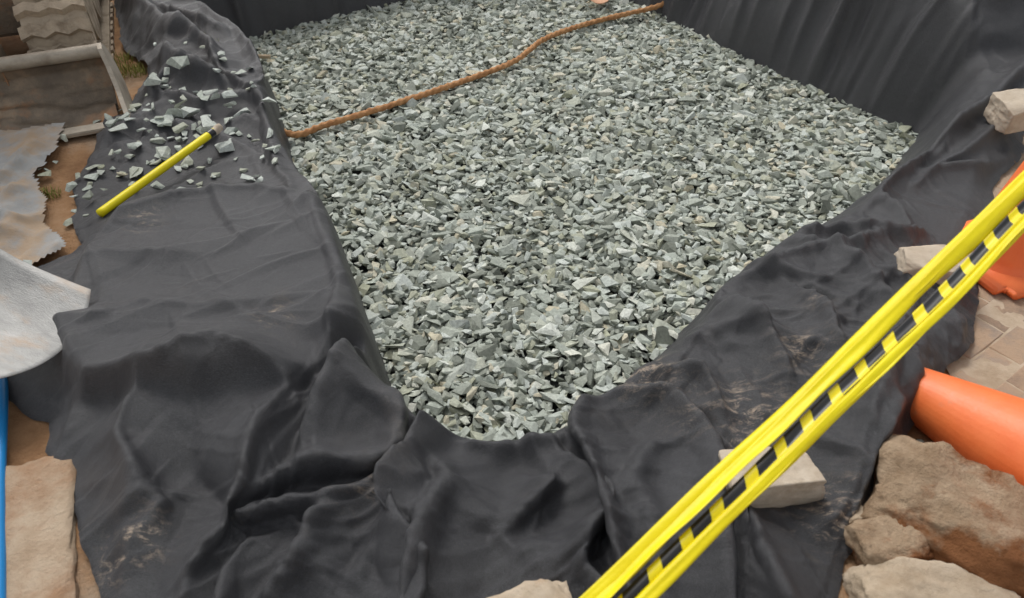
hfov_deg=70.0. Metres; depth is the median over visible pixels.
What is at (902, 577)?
sandstone rock
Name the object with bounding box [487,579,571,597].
sandstone rock
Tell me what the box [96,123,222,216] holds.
yellow pole
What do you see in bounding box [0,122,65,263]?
plastic sheet
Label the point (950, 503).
sandstone rock
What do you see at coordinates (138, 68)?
grass tuft
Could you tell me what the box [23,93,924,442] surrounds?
loose stones
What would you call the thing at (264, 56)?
stick
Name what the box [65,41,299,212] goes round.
spilled gravel
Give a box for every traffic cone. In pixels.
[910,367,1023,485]
[962,161,1023,299]
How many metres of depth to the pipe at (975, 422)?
1.95 m
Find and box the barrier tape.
[579,171,1023,597]
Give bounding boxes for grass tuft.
[38,185,61,200]
[111,51,134,65]
[118,61,147,79]
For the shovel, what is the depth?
2.25 m
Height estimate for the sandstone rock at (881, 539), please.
0.132 m
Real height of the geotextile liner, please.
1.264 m
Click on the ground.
(28, 437)
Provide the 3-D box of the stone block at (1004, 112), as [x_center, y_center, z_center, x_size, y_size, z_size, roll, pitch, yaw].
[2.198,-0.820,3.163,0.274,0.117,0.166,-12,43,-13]
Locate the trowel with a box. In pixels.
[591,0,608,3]
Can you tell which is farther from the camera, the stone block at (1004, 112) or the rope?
the rope
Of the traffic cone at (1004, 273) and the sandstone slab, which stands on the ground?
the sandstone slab
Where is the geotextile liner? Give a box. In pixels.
[7,0,1023,597]
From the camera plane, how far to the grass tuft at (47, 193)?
3.00 m
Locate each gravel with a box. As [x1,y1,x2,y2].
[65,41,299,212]
[249,0,917,440]
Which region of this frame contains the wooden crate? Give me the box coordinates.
[0,0,131,139]
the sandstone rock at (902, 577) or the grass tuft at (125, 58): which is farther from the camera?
the grass tuft at (125, 58)
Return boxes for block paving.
[955,135,1023,398]
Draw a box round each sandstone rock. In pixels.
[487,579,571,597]
[842,556,1020,597]
[844,515,933,565]
[849,505,862,524]
[861,433,1023,597]
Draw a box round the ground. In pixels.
[0,1,949,597]
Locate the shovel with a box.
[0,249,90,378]
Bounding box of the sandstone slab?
[5,456,78,597]
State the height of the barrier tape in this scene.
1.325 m
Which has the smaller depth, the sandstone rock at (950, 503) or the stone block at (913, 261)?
the sandstone rock at (950, 503)
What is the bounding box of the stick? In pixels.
[258,54,270,58]
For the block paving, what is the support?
on the ground
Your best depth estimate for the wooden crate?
3.47 m
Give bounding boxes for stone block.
[718,447,826,507]
[894,244,971,293]
[983,88,1023,133]
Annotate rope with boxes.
[284,1,663,137]
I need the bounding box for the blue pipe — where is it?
[0,377,8,597]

